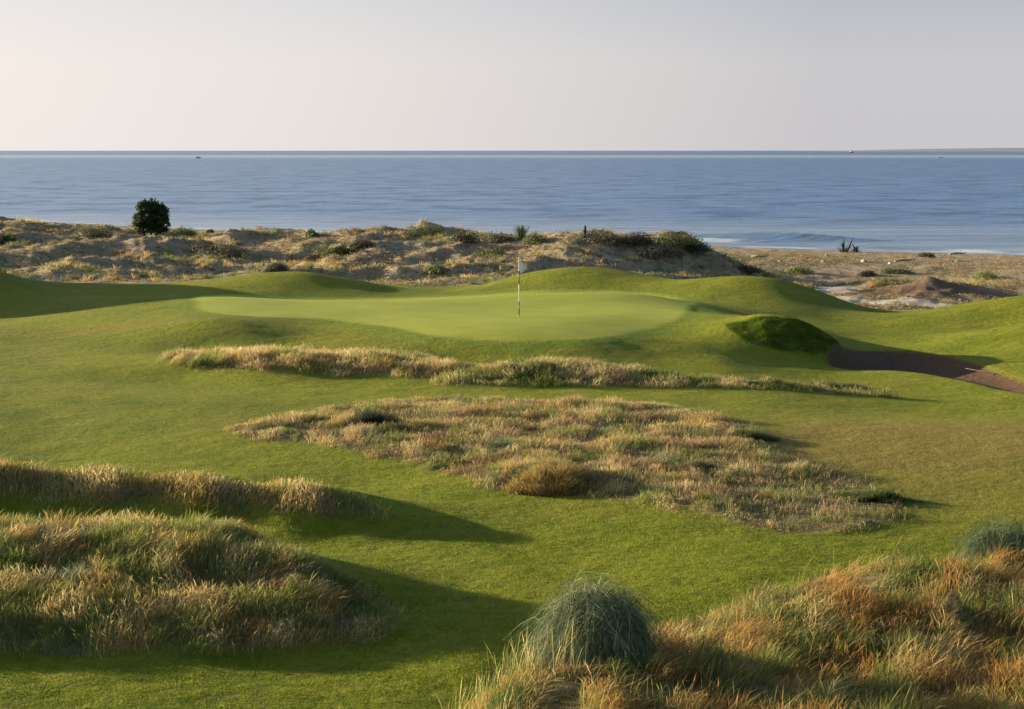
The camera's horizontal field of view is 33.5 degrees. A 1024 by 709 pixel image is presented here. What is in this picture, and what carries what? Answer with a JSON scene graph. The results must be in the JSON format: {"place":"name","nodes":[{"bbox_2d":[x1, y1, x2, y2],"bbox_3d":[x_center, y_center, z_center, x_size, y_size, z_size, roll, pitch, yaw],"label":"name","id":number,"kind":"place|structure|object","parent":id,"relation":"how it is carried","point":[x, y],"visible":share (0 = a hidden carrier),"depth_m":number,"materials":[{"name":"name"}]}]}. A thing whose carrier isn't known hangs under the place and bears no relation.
{"place":"outdoors","nodes":[
{"label":"outdoors","id":0,"kind":"place"},
{"bbox_2d":[0,506,415,659],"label":"tall grass","id":1,"kind":"structure","parent":0,"point":[97,527],"depth_m":26.62,"materials":[{"name":"beige plant"}]},
{"bbox_2d":[157,342,499,378],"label":"tall grass","id":2,"kind":"structure","parent":0,"point":[299,355],"depth_m":53.78,"materials":[{"name":"beige plant"}]},
{"bbox_2d":[0,267,1023,708],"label":"fairway","id":3,"kind":"structure","parent":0,"point":[78,359],"depth_m":41.67,"materials":[{"name":"green plant"}]},
{"bbox_2d":[0,458,392,522],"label":"tall grass","id":4,"kind":"structure","parent":3,"relation":"on","point":[106,472],"depth_m":34.43,"materials":[{"name":"beige plant"}]},
{"bbox_2d":[196,289,692,341],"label":"putting green","id":5,"kind":"object","parent":3,"relation":"on","point":[559,314],"visible":1,"depth_m":67.08,"materials":[{"name":"green plant"}]},
{"bbox_2d":[518,258,525,315],"bbox_3d":[0.374,-2.545,64.957,0.319,2.360,0.116,0,7,0],"label":"flagstick","id":6,"kind":"object","parent":5,"relation":"on","point":[522,266],"visible":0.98,"depth_m":64.88,"materials":[{"name":"white paint"}]},
{"bbox_2d":[503,457,596,495],"bbox_3d":[0.844,2.510,36.184,2.214,0.769,2.059,0,7,0],"label":"grass tuft","id":7,"kind":"object","parent":3,"relation":"on","point":[562,479],"visible":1,"depth_m":35.91,"materials":[{"name":"beige plant"}]},
{"bbox_2d":[805,380,873,390],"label":"grass tuft","id":8,"kind":"object","parent":3,"relation":"on","point":[832,384],"visible":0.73,"depth_m":52.69,"materials":[{"name":"plant"}]},
{"bbox_2d":[826,342,1023,393],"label":"bunker","id":9,"kind":"object","parent":3,"relation":"on","point":[839,356],"visible":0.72,"depth_m":60.16},
{"bbox_2d":[0,151,1023,254],"bbox_3d":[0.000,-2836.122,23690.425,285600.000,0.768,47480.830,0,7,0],"label":"sea","id":10,"kind":"structure","parent":0,"point":[968,202],"depth_m":397.63,"materials":[{"name":"liquid"}]},
{"bbox_2d":[0,354,1023,708],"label":"rough ground","id":11,"kind":"structure","parent":0,"point":[564,694],"depth_m":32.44,"materials":[{"name":"brown plant"}]},
{"bbox_2d":[330,406,401,426],"bbox_3d":[-3.648,1.530,43.293,1.913,0.574,1.388,0,7,0],"label":"grass tuft","id":12,"kind":"object","parent":11,"relation":"on","point":[370,416],"visible":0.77,"depth_m":43.05,"materials":[{"name":"plant"}]},
{"bbox_2d":[381,422,411,431],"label":"grass tuft","id":13,"kind":"object","parent":11,"relation":"on","point":[393,426],"visible":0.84,"depth_m":42.22,"materials":[{"name":"plant"}]},
{"bbox_2d":[484,358,556,381],"bbox_3d":[0.312,0.412,51.963,2.458,0.630,2.742,0,7,0],"label":"grass tuft","id":14,"kind":"object","parent":11,"relation":"on","point":[525,366],"visible":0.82,"depth_m":51.79,"materials":[{"name":"beige plant"}]},
{"bbox_2d":[220,392,916,535],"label":"tall grass","id":15,"kind":"structure","parent":11,"relation":"on","point":[615,439],"depth_m":40.54,"materials":[{"name":"beige plant"}]},
{"bbox_2d":[500,569,683,678],"bbox_3d":[1.002,3.836,20.315,2.426,2.574,2.318,0,7,0],"label":"wiry bush","id":16,"kind":"object","parent":11,"relation":"on","point":[609,624],"visible":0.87,"depth_m":19.92,"materials":[{"name":"green plant"}]},
{"bbox_2d":[661,459,718,475],"bbox_3d":[3.971,2.457,37.660,1.445,0.371,1.508,0,7,0],"label":"grass tuft","id":17,"kind":"object","parent":11,"relation":"on","point":[698,463],"visible":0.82,"depth_m":37.58,"materials":[{"name":"green plant"}]},
{"bbox_2d":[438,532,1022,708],"bbox_3d":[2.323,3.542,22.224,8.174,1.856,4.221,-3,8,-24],"label":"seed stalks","id":18,"kind":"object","parent":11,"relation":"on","point":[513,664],"visible":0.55,"depth_m":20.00,"materials":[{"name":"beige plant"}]},
{"bbox_2d":[712,428,779,442],"bbox_3d":[5.572,1.963,41.310,2.035,0.329,1.098,-2,7,-15],"label":"grass tuft","id":19,"kind":"object","parent":11,"relation":"on","point":[760,435],"visible":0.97,"depth_m":41.23,"materials":[{"name":"plant"}]},
{"bbox_2d":[747,377,809,389],"bbox_3d":[8.079,0.824,51.420,2.188,0.482,1.133,0,7,0],"label":"grass tuft","id":20,"kind":"object","parent":11,"relation":"on","point":[757,382],"visible":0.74,"depth_m":51.27,"materials":[{"name":"green plant"}]},
{"bbox_2d":[824,488,925,505],"bbox_3d":[7.648,2.899,35.214,2.352,0.326,1.115,2,7,16],"label":"grass tuft","id":21,"kind":"object","parent":11,"relation":"on","point":[876,496],"visible":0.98,"depth_m":35.11,"materials":[{"name":"green plant"}]},
{"bbox_2d":[937,509,1023,566],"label":"wiry bush","id":22,"kind":"object","parent":11,"relation":"on","point":[1012,538],"visible":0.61,"depth_m":26.34,"materials":[{"name":"green plant"}]},
{"bbox_2d":[0,216,1023,310],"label":"dunes","id":23,"kind":"structure","parent":0,"point":[933,284],"depth_m":110.30,"materials":[{"name":"beige sand"}]},
{"bbox_2d":[0,231,20,244],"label":"dune shrub","id":24,"kind":"object","parent":23,"relation":"on","point":[6,239],"visible":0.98,"depth_m":120.53,"materials":[{"name":"green plant"}]},
{"bbox_2d":[74,224,118,237],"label":"dune shrub","id":25,"kind":"object","parent":23,"relation":"on","point":[95,232],"visible":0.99,"depth_m":124.38,"materials":[{"name":"green plant"}]},
{"bbox_2d":[132,198,170,235],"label":"tree","id":26,"kind":"object","parent":23,"relation":"on","point":[154,220],"visible":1,"depth_m":129.64,"materials":[{"name":"green plant"}]},
{"bbox_2d":[172,225,199,236],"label":"dune shrub","id":27,"kind":"object","parent":23,"relation":"on","point":[184,231],"visible":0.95,"depth_m":135.55,"materials":[{"name":"green plant"}]},
{"bbox_2d":[187,242,220,252],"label":"dune shrub","id":28,"kind":"object","parent":23,"relation":"on","point":[199,246],"visible":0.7,"depth_m":116.27,"materials":[{"name":"green plant"}]},
{"bbox_2d":[198,242,249,255],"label":"dune shrub","id":29,"kind":"object","parent":23,"relation":"on","point":[225,251],"visible":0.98,"depth_m":114.37,"materials":[{"name":"green plant"}]},
{"bbox_2d":[265,262,288,271],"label":"dune shrub","id":30,"kind":"object","parent":23,"relation":"on","point":[275,267],"visible":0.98,"depth_m":100.77,"materials":[{"name":"green plant"}]},
{"bbox_2d":[305,228,318,237],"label":"dune shrub","id":31,"kind":"object","parent":23,"relation":"on","point":[310,233],"visible":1,"depth_m":123.24,"materials":[{"name":"green plant"}]},
{"bbox_2d":[303,253,324,261],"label":"dune shrub","id":32,"kind":"object","parent":23,"relation":"on","point":[312,257],"visible":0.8,"depth_m":110.23,"materials":[{"name":"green plant"}]},
{"bbox_2d":[313,245,334,256],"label":"dune shrub","id":33,"kind":"object","parent":23,"relation":"on","point":[321,252],"visible":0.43,"depth_m":115.09,"materials":[{"name":"green plant"}]},
{"bbox_2d":[328,243,363,254],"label":"dune shrub","id":34,"kind":"object","parent":23,"relation":"on","point":[338,250],"visible":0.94,"depth_m":112.70,"materials":[{"name":"green plant"}]},
{"bbox_2d":[348,238,374,247],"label":"dune shrub","id":35,"kind":"object","parent":23,"relation":"on","point":[359,244],"visible":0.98,"depth_m":114.94,"materials":[{"name":"green plant"}]},
{"bbox_2d":[404,224,445,234],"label":"dune shrub","id":36,"kind":"object","parent":23,"relation":"on","point":[429,230],"visible":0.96,"depth_m":122.95,"materials":[{"name":"green plant"}]},
{"bbox_2d":[423,264,449,273],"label":"dune shrub","id":37,"kind":"object","parent":23,"relation":"on","point":[437,269],"visible":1,"depth_m":100.73,"materials":[{"name":"green plant"}]},
{"bbox_2d":[446,230,486,242],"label":"dune shrub","id":38,"kind":"object","parent":23,"relation":"on","point":[462,237],"visible":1,"depth_m":113.30,"materials":[{"name":"green plant"}]},
{"bbox_2d":[471,245,505,257],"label":"dune shrub","id":39,"kind":"object","parent":23,"relation":"on","point":[499,251],"visible":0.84,"depth_m":109.59,"materials":[{"name":"green plant"}]},
{"bbox_2d":[481,230,519,243],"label":"dune shrub","id":40,"kind":"object","parent":23,"relation":"on","point":[502,239],"visible":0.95,"depth_m":116.63,"materials":[{"name":"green plant"}]},
{"bbox_2d":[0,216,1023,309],"bbox_3d":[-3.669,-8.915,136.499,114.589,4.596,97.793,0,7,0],"label":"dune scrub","id":41,"kind":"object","parent":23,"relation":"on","point":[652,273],"visible":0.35,"depth_m":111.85,"materials":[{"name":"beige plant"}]},
{"bbox_2d":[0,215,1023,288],"bbox_3d":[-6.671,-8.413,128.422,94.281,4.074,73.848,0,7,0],"label":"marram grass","id":42,"kind":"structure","parent":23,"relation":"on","point":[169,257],"depth_m":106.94,"materials":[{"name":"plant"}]},
{"bbox_2d":[513,224,529,239],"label":"spiky plant","id":43,"kind":"object","parent":23,"relation":"on","point":[520,233],"visible":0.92,"depth_m":118.02,"materials":[{"name":"green plant"}]},
{"bbox_2d":[522,231,551,244],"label":"dune shrub","id":44,"kind":"object","parent":23,"relation":"on","point":[533,239],"visible":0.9,"depth_m":111.97,"materials":[{"name":"green plant"}]},
{"bbox_2d":[579,229,628,244],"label":"dune shrub","id":45,"kind":"object","parent":23,"relation":"on","point":[610,239],"visible":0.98,"depth_m":111.27,"materials":[{"name":"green plant"}]},
{"bbox_2d":[619,230,653,244],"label":"dune shrub","id":46,"kind":"object","parent":23,"relation":"on","point":[638,239],"visible":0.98,"depth_m":111.49,"materials":[{"name":"green plant"}]},
{"bbox_2d":[638,244,685,257],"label":"dune shrub","id":47,"kind":"object","parent":23,"relation":"on","point":[655,252],"visible":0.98,"depth_m":109.64,"materials":[{"name":"green plant"}]},
{"bbox_2d":[651,231,703,244],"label":"dune shrub","id":48,"kind":"object","parent":23,"relation":"on","point":[680,239],"visible":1,"depth_m":110.85,"materials":[{"name":"green plant"}]},
{"bbox_2d":[682,241,712,252],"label":"dune shrub","id":49,"kind":"object","parent":23,"relation":"on","point":[694,248],"visible":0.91,"depth_m":111.34,"materials":[{"name":"green plant"}]},
{"bbox_2d":[736,263,764,273],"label":"dune shrub","id":50,"kind":"object","parent":23,"relation":"on","point":[748,269],"visible":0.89,"depth_m":113.42,"materials":[{"name":"green plant"}]},
{"bbox_2d":[0,408,1023,708],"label":"fairway grass","id":51,"kind":"structure","parent":0,"point":[284,670],"depth_m":28.93,"materials":[{"name":"green plant"}]},
{"bbox_2d":[0,0,1023,150],"label":"sky","id":52,"kind":"structure","parent":0,"point":[76,75],"materials":[{"name":"white"}]},
{"bbox_2d":[48,222,1023,285],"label":"beach","id":53,"kind":"structure","parent":0,"point":[851,268],"depth_m":136.63,"materials":[{"name":"beige sand"}]},
{"bbox_2d":[751,255,768,257],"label":"driftwood log","id":54,"kind":"object","parent":53,"relation":"on","point":[753,256],"visible":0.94,"depth_m":144.25,"materials":[{"name":"brown wood"}]},
{"bbox_2d":[785,265,813,274],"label":"dune shrub","id":55,"kind":"object","parent":53,"relation":"on","point":[800,270],"visible":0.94,"depth_m":128.28,"materials":[{"name":"green plant"}]},
{"bbox_2d":[837,239,855,251],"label":"dead shrub","id":56,"kind":"object","parent":53,"relation":"on","point":[844,247],"visible":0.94,"depth_m":161.69,"materials":[{"name":"brown plant"}]},
{"bbox_2d":[850,244,861,251],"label":"dead shrub","id":57,"kind":"object","parent":53,"relation":"on","point":[855,250],"visible":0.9,"depth_m":162.60,"materials":[{"name":"brown plant"}]},
{"bbox_2d":[857,270,876,276],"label":"dune shrub","id":58,"kind":"object","parent":53,"relation":"on","point":[866,273],"visible":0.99,"depth_m":127.89,"materials":[{"name":"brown plant"}]},
{"bbox_2d":[717,249,1023,282],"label":"beach debris","id":59,"kind":"object","parent":53,"relation":"on","point":[890,265],"visible":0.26,"depth_m":140.23,"materials":[{"name":"stone"}]},
{"bbox_2d":[877,265,913,274],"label":"dune shrub","id":60,"kind":"object","parent":53,"relation":"on","point":[891,270],"visible":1,"depth_m":129.09,"materials":[{"name":"green plant"}]},
{"bbox_2d":[894,258,914,261],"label":"driftwood log","id":61,"kind":"object","parent":53,"relation":"on","point":[907,259],"visible":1,"depth_m":140.83,"materials":[{"name":"brown wood"}]},
{"bbox_2d":[916,252,935,257],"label":"dune shrub","id":62,"kind":"object","parent":53,"relation":"on","point":[925,254],"visible":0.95,"depth_m":149.47,"materials":[{"name":"brown plant"}]},
{"bbox_2d":[949,251,965,254],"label":"driftwood log","id":63,"kind":"object","parent":53,"relation":"on","point":[953,253],"visible":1,"depth_m":156.47,"materials":[{"name":"brown wood"}]},
{"bbox_2d":[970,269,999,279],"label":"dune shrub","id":64,"kind":"object","parent":53,"relation":"on","point":[986,275],"visible":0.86,"depth_m":123.28,"materials":[{"name":"green plant"}]},
{"bbox_2d":[429,355,904,398],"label":"tall grass","id":65,"kind":"structure","parent":0,"point":[669,377],"depth_m":51.31,"materials":[{"name":"beige plant"}]},
{"bbox_2d":[726,315,840,354],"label":"bank grass","id":66,"kind":"structure","parent":0,"point":[798,323],"depth_m":60.27,"materials":[{"name":"green plant"}]},
{"bbox_2d":[815,285,950,306],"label":"sandy path","id":67,"kind":"structure","parent":0,"point":[855,299],"depth_m":93.84,"materials":[{"name":"beige sand"}]},
{"bbox_2d":[846,148,1023,150],"bbox_3d":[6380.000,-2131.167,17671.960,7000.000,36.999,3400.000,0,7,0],"label":"distant coast","id":68,"kind":"structure","parent":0,"point":[987,149],"depth_m":16614.11}
]}

